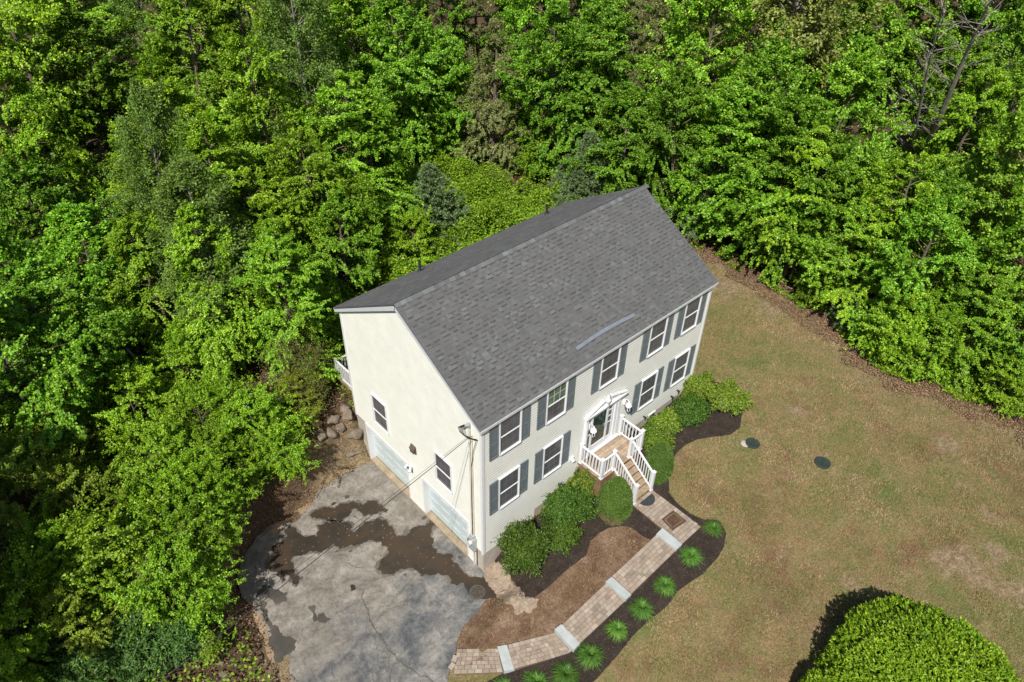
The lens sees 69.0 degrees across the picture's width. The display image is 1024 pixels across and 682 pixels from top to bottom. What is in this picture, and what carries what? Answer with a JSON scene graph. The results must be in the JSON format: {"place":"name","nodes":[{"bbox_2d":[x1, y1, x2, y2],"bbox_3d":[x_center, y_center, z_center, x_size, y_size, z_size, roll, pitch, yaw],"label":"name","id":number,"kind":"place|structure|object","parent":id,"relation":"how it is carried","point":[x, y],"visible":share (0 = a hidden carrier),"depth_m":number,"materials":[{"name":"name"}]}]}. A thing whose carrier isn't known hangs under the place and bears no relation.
{"place":"outdoors","nodes":[
{"label":"outdoors","id":0,"kind":"place"},
{"bbox_2d":[237,461,488,681],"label":"driveway","id":1,"kind":"structure","parent":0,"point":[415,638],"depth_m":24.68,"materials":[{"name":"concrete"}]},
{"bbox_2d":[266,518,468,584],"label":"puddle","id":2,"kind":"object","parent":1,"relation":"on","point":[399,547],"visible":0.98,"depth_m":26.35,"materials":[{"name":"brown liquid"}]},
{"bbox_2d":[0,0,1023,681],"bbox_3d":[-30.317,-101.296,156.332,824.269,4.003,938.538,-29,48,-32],"label":"ground","id":3,"kind":"structure","parent":0,"point":[962,560],"depth_m":25.93,"materials":[{"name":"plant"}]},
{"bbox_2d":[0,534,85,681],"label":"maple sapling","id":4,"kind":"object","parent":3,"relation":"on","point":[10,619],"visible":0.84,"depth_m":20.66,"materials":[{"name":"green plant"}]},
{"bbox_2d":[0,140,106,295],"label":"maple tree","id":5,"kind":"object","parent":3,"relation":"on","point":[53,192],"visible":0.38,"depth_m":30.75,"materials":[{"name":"green plant"}]},
{"bbox_2d":[0,219,108,375],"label":"maple tree","id":6,"kind":"object","parent":3,"relation":"on","point":[24,266],"visible":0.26,"depth_m":27.70,"materials":[{"name":"green plant"}]},
{"bbox_2d":[0,275,110,465],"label":"maple tree","id":7,"kind":"object","parent":3,"relation":"on","point":[66,369],"visible":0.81,"depth_m":24.36,"materials":[{"name":"green plant"}]},
{"bbox_2d":[0,413,110,545],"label":"striped maple sapling","id":8,"kind":"object","parent":3,"relation":"on","point":[25,460],"visible":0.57,"depth_m":24.17,"materials":[{"name":"green plant"}]},
{"bbox_2d":[1,379,114,498],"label":"striped maple sapling","id":9,"kind":"object","parent":3,"relation":"on","point":[92,431],"visible":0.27,"depth_m":25.62,"materials":[{"name":"green plant"}]},
{"bbox_2d":[0,0,128,192],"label":"beech tree","id":10,"kind":"object","parent":3,"relation":"on","point":[10,19],"visible":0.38,"depth_m":36.03,"materials":[{"name":"green plant"}]},
{"bbox_2d":[0,61,130,245],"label":"beech tree","id":11,"kind":"object","parent":3,"relation":"on","point":[32,134],"visible":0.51,"depth_m":33.19,"materials":[{"name":"green plant"}]},
{"bbox_2d":[9,580,123,659],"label":"striped maple sapling","id":12,"kind":"object","parent":3,"relation":"on","point":[68,624],"visible":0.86,"depth_m":21.04,"materials":[{"name":"green plant"}]},
{"bbox_2d":[0,485,132,620],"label":"maple sapling","id":13,"kind":"object","parent":3,"relation":"on","point":[51,538],"visible":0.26,"depth_m":21.44,"materials":[{"name":"green plant"}]},
{"bbox_2d":[0,267,142,426],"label":"maple tree","id":14,"kind":"object","parent":3,"relation":"on","point":[34,298],"visible":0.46,"depth_m":25.89,"materials":[{"name":"green plant"}]},
{"bbox_2d":[25,447,140,550],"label":"striped maple sapling","id":15,"kind":"object","parent":3,"relation":"on","point":[92,482],"visible":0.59,"depth_m":23.14,"materials":[{"name":"green plant"}]},
{"bbox_2d":[39,624,129,681],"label":"mountain laurel","id":16,"kind":"object","parent":3,"relation":"on","point":[73,661],"visible":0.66,"depth_m":21.07,"materials":[{"name":"green plant"}]},
{"bbox_2d":[0,0,183,184],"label":"maple tree","id":17,"kind":"object","parent":3,"relation":"on","point":[101,66],"visible":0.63,"depth_m":37.97,"materials":[{"name":"green plant"}]},
{"bbox_2d":[33,190,163,348],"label":"maple tree","id":18,"kind":"object","parent":3,"relation":"on","point":[73,216],"visible":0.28,"depth_m":29.20,"materials":[{"name":"green plant"}]},
{"bbox_2d":[13,488,227,632],"bbox_3d":[-11.983,6.315,22.468,6.227,4.728,3.580,-28,46,-26],"label":"maple sapling","id":19,"kind":"object","parent":3,"relation":"on","point":[88,541],"visible":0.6,"depth_m":21.41,"materials":[{"name":"green plant"}]},
{"bbox_2d":[75,354,197,456],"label":"maple sapling","id":20,"kind":"object","parent":3,"relation":"on","point":[119,377],"visible":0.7,"depth_m":26.79,"materials":[{"name":"green plant"}]},
{"bbox_2d":[96,619,180,681],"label":"mountain laurel","id":21,"kind":"object","parent":3,"relation":"on","point":[120,668],"visible":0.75,"depth_m":21.57,"materials":[{"name":"green plant"}]},
{"bbox_2d":[95,0,190,107],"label":"birch tree","id":22,"kind":"object","parent":3,"relation":"on","point":[117,9],"visible":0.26,"depth_m":43.46,"materials":[{"name":"green plant"}]},
{"bbox_2d":[84,400,212,503],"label":"maple sapling","id":23,"kind":"object","parent":3,"relation":"on","point":[141,463],"visible":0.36,"depth_m":24.87,"materials":[{"name":"green plant"}]},
{"bbox_2d":[95,72,203,277],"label":"birch tree","id":24,"kind":"object","parent":3,"relation":"on","point":[143,104],"visible":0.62,"depth_m":29.04,"materials":[{"name":"green plant"}]},
{"bbox_2d":[101,211,214,363],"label":"beech tree","id":25,"kind":"object","parent":3,"relation":"on","point":[116,242],"visible":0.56,"depth_m":28.40,"materials":[{"name":"green plant"}]},
{"bbox_2d":[96,491,240,604],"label":"maple sapling","id":26,"kind":"object","parent":3,"relation":"on","point":[163,508],"visible":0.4,"depth_m":22.53,"materials":[{"name":"green plant"}]},
{"bbox_2d":[106,497,246,659],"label":"maple sapling","id":27,"kind":"object","parent":3,"relation":"on","point":[216,597],"visible":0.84,"depth_m":21.82,"materials":[{"name":"green plant"}]},
{"bbox_2d":[137,609,215,673],"bbox_3d":[-10.020,8.879,22.442,2.231,1.691,1.868,-18,43,-22],"label":"mountain laurel","id":28,"kind":"object","parent":3,"relation":"on","point":[179,629],"visible":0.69,"depth_m":21.90,"materials":[{"name":"green plant"}]},
{"bbox_2d":[106,64,259,219],"bbox_3d":[-16.014,-8.273,35.128,6.003,9.087,7.435,21,43,22],"label":"beech tree","id":29,"kind":"object","parent":3,"relation":"on","point":[172,86],"visible":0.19,"depth_m":34.26,"materials":[{"name":"green plant"}]},
{"bbox_2d":[130,314,244,405],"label":"maple sapling","id":30,"kind":"object","parent":3,"relation":"on","point":[185,357],"visible":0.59,"depth_m":28.39,"materials":[{"name":"green plant"}]},
{"bbox_2d":[139,444,240,543],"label":"maple sapling","id":31,"kind":"object","parent":3,"relation":"on","point":[178,465],"visible":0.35,"depth_m":23.81,"materials":[{"name":"green plant"}]},
{"bbox_2d":[128,370,254,471],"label":"maple sapling","id":32,"kind":"object","parent":3,"relation":"on","point":[205,398],"visible":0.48,"depth_m":25.41,"materials":[{"name":"green plant"}]},
{"bbox_2d":[127,0,275,176],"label":"beech tree","id":33,"kind":"object","parent":3,"relation":"on","point":[172,32],"visible":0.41,"depth_m":35.89,"materials":[{"name":"green plant"}]},
{"bbox_2d":[128,146,276,353],"bbox_3d":[-11.512,-2.918,28.791,5.617,9.332,4.916,24,44,29],"label":"birch tree","id":34,"kind":"object","parent":3,"relation":"on","point":[184,174],"visible":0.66,"depth_m":27.00,"materials":[{"name":"green plant"}]},
{"bbox_2d":[156,453,251,563],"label":"maple sapling","id":35,"kind":"object","parent":3,"relation":"on","point":[202,484],"visible":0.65,"depth_m":23.65,"materials":[{"name":"green plant"}]},
{"bbox_2d":[143,112,280,292],"bbox_3d":[-12.380,-5.291,31.743,6.071,8.972,5.054,21,43,23],"label":"beech tree","id":36,"kind":"object","parent":3,"relation":"on","point":[209,131],"visible":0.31,"depth_m":29.69,"materials":[{"name":"green plant"}]},
{"bbox_2d":[162,199,283,381],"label":"beech tree","id":37,"kind":"object","parent":3,"relation":"on","point":[179,232],"visible":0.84,"depth_m":27.34,"materials":[{"name":"green plant"}]},
{"bbox_2d":[189,434,266,515],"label":"maple sapling","id":38,"kind":"object","parent":3,"relation":"on","point":[247,473],"visible":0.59,"depth_m":25.14,"materials":[{"name":"green plant"}]},
{"bbox_2d":[202,356,312,478],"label":"maple sapling","id":39,"kind":"object","parent":3,"relation":"on","point":[271,405],"visible":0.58,"depth_m":25.89,"materials":[{"name":"green plant"}]},
{"bbox_2d":[193,0,327,171],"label":"beech tree","id":40,"kind":"object","parent":3,"relation":"on","point":[222,6],"visible":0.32,"depth_m":36.08,"materials":[{"name":"green plant"}]},
{"bbox_2d":[208,166,330,309],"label":"beech tree","id":41,"kind":"object","parent":3,"relation":"on","point":[254,203],"visible":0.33,"depth_m":30.25,"materials":[{"name":"green plant"}]},
{"bbox_2d":[214,31,344,242],"bbox_3d":[-10.645,-8.258,33.686,6.389,11.232,5.675,-26,49,-23],"label":"beech tree","id":42,"kind":"object","parent":3,"relation":"on","point":[246,74],"visible":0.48,"depth_m":31.84,"materials":[{"name":"green plant"}]},
{"bbox_2d":[243,415,322,486],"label":"maple sapling","id":43,"kind":"object","parent":3,"relation":"on","point":[296,458],"visible":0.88,"depth_m":25.95,"materials":[{"name":"green plant"}]},
{"bbox_2d":[230,225,344,389],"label":"beech tree","id":44,"kind":"object","parent":3,"relation":"on","point":[271,274],"visible":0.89,"depth_m":27.13,"materials":[{"name":"green plant"}]},
{"bbox_2d":[233,0,358,171],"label":"birch tree","id":45,"kind":"object","parent":3,"relation":"on","point":[310,22],"visible":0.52,"depth_m":35.22,"materials":[{"name":"green plant"}]},
{"bbox_2d":[259,125,382,288],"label":"beech tree","id":46,"kind":"object","parent":3,"relation":"on","point":[310,163],"visible":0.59,"depth_m":31.04,"materials":[{"name":"green plant"}]},
{"bbox_2d":[305,185,383,305],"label":"maple tree","id":47,"kind":"object","parent":3,"relation":"on","point":[340,250],"visible":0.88,"depth_m":31.67,"materials":[{"name":"green plant"}]},
{"bbox_2d":[291,70,415,237],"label":"beech tree","id":48,"kind":"object","parent":3,"relation":"on","point":[325,95],"visible":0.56,"depth_m":33.44,"materials":[{"name":"green plant"}]},
{"bbox_2d":[290,0,420,168],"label":"maple tree","id":49,"kind":"object","parent":3,"relation":"on","point":[361,22],"visible":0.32,"depth_m":39.42,"materials":[{"name":"green plant"}]},
{"bbox_2d":[328,93,428,249],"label":"beech tree","id":50,"kind":"object","parent":3,"relation":"on","point":[367,151],"visible":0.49,"depth_m":34.48,"materials":[{"name":"green plant"}]},
{"bbox_2d":[334,0,465,166],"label":"maple tree","id":51,"kind":"object","parent":3,"relation":"on","point":[424,145],"visible":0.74,"depth_m":38.94,"materials":[{"name":"green plant"}]},
{"bbox_2d":[373,198,455,271],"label":"maple sapling","id":52,"kind":"object","parent":3,"relation":"on","point":[412,222],"visible":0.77,"depth_m":34.89,"materials":[{"name":"green plant"}]},
{"bbox_2d":[386,17,486,166],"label":"maple tree","id":53,"kind":"object","parent":3,"relation":"on","point":[458,116],"visible":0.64,"depth_m":41.09,"materials":[{"name":"green plant"}]},
{"bbox_2d":[398,21,476,167],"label":"maple tree","id":54,"kind":"object","parent":3,"relation":"on","point":[417,104],"visible":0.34,"depth_m":41.65,"materials":[{"name":"green plant"}]},
{"bbox_2d":[403,162,479,255],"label":"pine sapling","id":55,"kind":"object","parent":3,"relation":"on","point":[430,181],"visible":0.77,"depth_m":35.85,"materials":[{"name":"green plant"}]},
{"bbox_2d":[445,0,511,115],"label":"hemlock tree","id":56,"kind":"object","parent":3,"relation":"on","point":[475,6],"visible":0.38,"depth_m":49.30,"materials":[{"name":"green plant"}]},
{"bbox_2d":[449,17,530,181],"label":"hemlock tree","id":57,"kind":"object","parent":3,"relation":"on","point":[492,111],"visible":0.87,"depth_m":41.67,"materials":[{"name":"green plant"}]},
{"bbox_2d":[0,47,1023,681],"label":"undergrowth","id":58,"kind":"object","parent":3,"relation":"on","point":[490,209],"visible":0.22,"depth_m":36.52,"materials":[{"name":"green plant"}]},
{"bbox_2d":[0,209,1023,681],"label":"leaf litter","id":59,"kind":"object","parent":3,"relation":"on","point":[826,323],"visible":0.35,"depth_m":30.04,"materials":[{"name":"brown plant"}]},
{"bbox_2d":[333,184,718,570],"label":"house","id":60,"kind":"structure","parent":3,"relation":"on","point":[529,355],"depth_m":24.57,"materials":[{"name":"plastic"}]},
{"bbox_2d":[577,414,656,504],"bbox_3d":[3.891,4.441,26.509,2.220,2.185,2.245,-29,48,-32],"label":"porch","id":61,"kind":"object","parent":60,"relation":"attached to","point":[604,463],"visible":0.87,"depth_m":26.42,"materials":[{"name":"white wood"}]},
{"bbox_2d":[490,0,605,175],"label":"maple tree","id":62,"kind":"object","parent":3,"relation":"on","point":[548,59],"visible":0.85,"depth_m":40.00,"materials":[{"name":"green plant"}]},
{"bbox_2d":[487,0,628,117],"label":"maple tree","id":63,"kind":"object","parent":3,"relation":"on","point":[522,21],"visible":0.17,"depth_m":46.06,"materials":[{"name":"green plant"}]},
{"bbox_2d":[495,494,660,597],"bbox_3d":[2.102,7.211,25.539,5.070,1.410,3.710,-29,48,-32],"label":"mulch bed","id":64,"kind":"object","parent":3,"relation":"on","point":[547,582],"visible":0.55,"depth_m":25.18,"materials":[{"name":"brown wood"}]},
{"bbox_2d":[490,515,555,577],"bbox_3d":[0.428,6.689,24.512,2.101,2.038,1.819,-10,41,-14],"label":"azalea bush","id":65,"kind":"object","parent":64,"relation":"on","point":[526,535],"visible":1,"depth_m":24.24,"materials":[{"name":"green plant"}]},
{"bbox_2d":[537,482,600,533],"bbox_3d":[1.860,5.564,25.428,2.268,2.041,2.099,-29,48,-32],"label":"azalea bush","id":66,"kind":"object","parent":64,"relation":"on","point":[562,501],"visible":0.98,"depth_m":25.16,"materials":[{"name":"green plant"}]},
{"bbox_2d":[596,476,632,525],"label":"arborvitae","id":67,"kind":"object","parent":64,"relation":"on","point":[614,500],"visible":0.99,"depth_m":24.86,"materials":[{"name":"green plant"}]},
{"bbox_2d":[554,0,645,157],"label":"maple tree","id":68,"kind":"object","parent":3,"relation":"on","point":[615,22],"visible":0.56,"depth_m":40.01,"materials":[{"name":"green plant"}]},
{"bbox_2d":[488,492,725,681],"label":"mulch bed","id":69,"kind":"object","parent":3,"relation":"on","point":[624,609],"visible":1,"depth_m":23.65,"materials":[{"name":"brown wood"}]},
{"bbox_2d":[489,381,741,681],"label":"mulch chips","id":70,"kind":"object","parent":69,"relation":"on","point":[669,565],"visible":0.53,"depth_m":24.71,"materials":[{"name":"brown wood"}]},
{"bbox_2d":[554,78,689,196],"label":"maple tree","id":71,"kind":"object","parent":3,"relation":"on","point":[617,102],"visible":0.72,"depth_m":37.76,"materials":[{"name":"green plant"}]},
{"bbox_2d":[621,0,675,152],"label":"hemlock tree","id":72,"kind":"object","parent":3,"relation":"on","point":[653,19],"visible":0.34,"depth_m":42.37,"materials":[{"name":"green plant"}]},
{"bbox_2d":[624,64,724,219],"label":"maple tree","id":73,"kind":"object","parent":3,"relation":"on","point":[658,136],"visible":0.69,"depth_m":36.68,"materials":[{"name":"green plant"}]},
{"bbox_2d":[622,0,759,174],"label":"maple tree","id":74,"kind":"object","parent":3,"relation":"on","point":[700,11],"visible":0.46,"depth_m":39.29,"materials":[{"name":"green plant"}]},
{"bbox_2d":[662,61,775,241],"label":"maple tree","id":75,"kind":"object","parent":3,"relation":"on","point":[722,102],"visible":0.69,"depth_m":35.33,"materials":[{"name":"green plant"}]},
{"bbox_2d":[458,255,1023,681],"bbox_3d":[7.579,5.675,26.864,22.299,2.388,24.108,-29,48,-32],"label":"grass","id":76,"kind":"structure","parent":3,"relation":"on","point":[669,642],"depth_m":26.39,"materials":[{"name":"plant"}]},
{"bbox_2d":[699,100,821,266],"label":"maple tree","id":77,"kind":"object","parent":3,"relation":"on","point":[768,204],"visible":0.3,"depth_m":33.87,"materials":[{"name":"green plant"}]},
{"bbox_2d":[712,16,822,201],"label":"maple tree","id":78,"kind":"object","parent":3,"relation":"on","point":[759,66],"visible":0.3,"depth_m":33.57,"materials":[{"name":"green plant"}]},
{"bbox_2d":[715,68,842,267],"bbox_3d":[12.136,-7.410,34.177,5.307,9.491,6.955,-26,46,-29],"label":"maple tree","id":79,"kind":"object","parent":3,"relation":"on","point":[797,101],"visible":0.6,"depth_m":32.69,"materials":[{"name":"green plant"}]},
{"bbox_2d":[743,120,849,279],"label":"beech tree","id":80,"kind":"object","parent":3,"relation":"on","point":[815,162],"visible":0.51,"depth_m":32.20,"materials":[{"name":"green plant"}]},
{"bbox_2d":[708,0,892,134],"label":"oak tree","id":81,"kind":"object","parent":3,"relation":"on","point":[819,56],"visible":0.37,"depth_m":37.24,"materials":[{"name":"green plant"}]},
{"bbox_2d":[759,114,873,287],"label":"maple tree","id":82,"kind":"object","parent":3,"relation":"on","point":[843,149],"visible":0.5,"depth_m":31.46,"materials":[{"name":"green plant"}]},
{"bbox_2d":[780,197,902,304],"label":"maple tree","id":83,"kind":"object","parent":3,"relation":"on","point":[852,211],"visible":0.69,"depth_m":31.28,"materials":[{"name":"green plant"}]},
{"bbox_2d":[790,29,916,198],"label":"maple tree","id":84,"kind":"object","parent":3,"relation":"on","point":[863,79],"visible":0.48,"depth_m":33.68,"materials":[{"name":"green plant"}]},
{"bbox_2d":[791,142,920,289],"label":"maple tree","id":85,"kind":"object","parent":3,"relation":"on","point":[875,153],"visible":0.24,"depth_m":31.09,"materials":[{"name":"green plant"}]},
{"bbox_2d":[809,150,963,328],"bbox_3d":[15.725,-3.999,31.134,5.188,8.119,4.356,4,34,1],"label":"beech tree","id":86,"kind":"object","parent":3,"relation":"on","point":[877,190],"visible":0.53,"depth_m":30.00,"materials":[{"name":"green plant"}]},
{"bbox_2d":[839,0,947,107],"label":"maple tree","id":87,"kind":"object","parent":3,"relation":"on","point":[893,25],"visible":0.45,"depth_m":47.88,"materials":[{"name":"green plant"}]},
{"bbox_2d":[843,264,957,373],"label":"maple sapling","id":88,"kind":"object","parent":3,"relation":"on","point":[879,331],"visible":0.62,"depth_m":29.73,"materials":[{"name":"green plant"}]},
{"bbox_2d":[798,593,1022,681],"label":"rhododendron","id":89,"kind":"object","parent":3,"relation":"on","point":[918,631],"visible":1,"depth_m":19.62,"materials":[{"name":"green plant"}]},
{"bbox_2d":[861,153,979,297],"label":"maple tree","id":90,"kind":"object","parent":3,"relation":"on","point":[948,181],"visible":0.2,"depth_m":29.75,"materials":[{"name":"green plant"}]},
{"bbox_2d":[865,280,993,384],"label":"maple sapling","id":91,"kind":"object","parent":3,"relation":"on","point":[922,370],"visible":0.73,"depth_m":29.30,"materials":[{"name":"green plant"}]},
{"bbox_2d":[839,191,1023,354],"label":"maple tree","id":92,"kind":"object","parent":3,"relation":"on","point":[941,216],"visible":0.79,"depth_m":28.61,"materials":[{"name":"green plant"}]},
{"bbox_2d":[877,0,993,109],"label":"maple tree","id":93,"kind":"object","parent":3,"relation":"on","point":[926,37],"visible":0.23,"depth_m":48.53,"materials":[{"name":"green plant"}]},
{"bbox_2d":[878,67,1014,242],"bbox_3d":[20.534,-8.144,34.968,5.041,9.657,6.975,13,42,12],"label":"beech tree","id":94,"kind":"object","parent":3,"relation":"on","point":[1002,85],"visible":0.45,"depth_m":33.08,"materials":[{"name":"green plant"}]},
{"bbox_2d":[887,39,1014,185],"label":"maple tree","id":95,"kind":"object","parent":3,"relation":"on","point":[945,70],"visible":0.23,"depth_m":40.19,"materials":[{"name":"green plant"}]},
{"bbox_2d":[909,0,1023,114],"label":"maple tree","id":96,"kind":"object","parent":3,"relation":"on","point":[992,19],"visible":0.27,"depth_m":44.93,"materials":[{"name":"green plant"}]},
{"bbox_2d":[915,262,1023,393],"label":"maple tree","id":97,"kind":"object","parent":3,"relation":"on","point":[1001,288],"visible":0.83,"depth_m":28.28,"materials":[{"name":"green plant"}]},
{"bbox_2d":[915,0,1023,178],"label":"maple tree","id":98,"kind":"object","parent":3,"relation":"on","point":[1010,18],"visible":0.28,"depth_m":37.82,"materials":[{"name":"green plant"}]},
{"bbox_2d":[920,95,1023,315],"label":"maple tree","id":99,"kind":"object","parent":3,"relation":"on","point":[992,165],"visible":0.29,"depth_m":29.89,"materials":[{"name":"green plant"}]},
{"bbox_2d":[932,61,1023,237],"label":"maple tree","id":100,"kind":"object","parent":3,"relation":"on","point":[1016,78],"visible":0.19,"depth_m":34.37,"materials":[{"name":"green plant"}]},
{"bbox_2d":[936,177,1023,365],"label":"maple tree","id":101,"kind":"object","parent":3,"relation":"on","point":[1016,249],"visible":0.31,"depth_m":27.84,"materials":[{"name":"green plant"}]},
{"bbox_2d":[968,346,1023,418],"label":"maple sapling","id":102,"kind":"object","parent":3,"relation":"on","point":[1016,400],"visible":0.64,"depth_m":28.30,"materials":[{"name":"green plant"}]},
{"bbox_2d":[507,633,570,670],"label":"path","id":103,"kind":"structure","parent":0,"point":[529,652],"depth_m":22.95,"materials":[{"name":"stone"}]},
{"bbox_2d":[562,584,624,643],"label":"path","id":104,"kind":"structure","parent":0,"point":[593,613],"depth_m":23.52,"materials":[{"name":"paver brick"},{"name":"stone"}]},
{"bbox_2d":[612,535,675,594],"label":"path","id":105,"kind":"structure","parent":0,"point":[636,571],"depth_m":24.51,"materials":[{"name":"paver brick"},{"name":"stone"}]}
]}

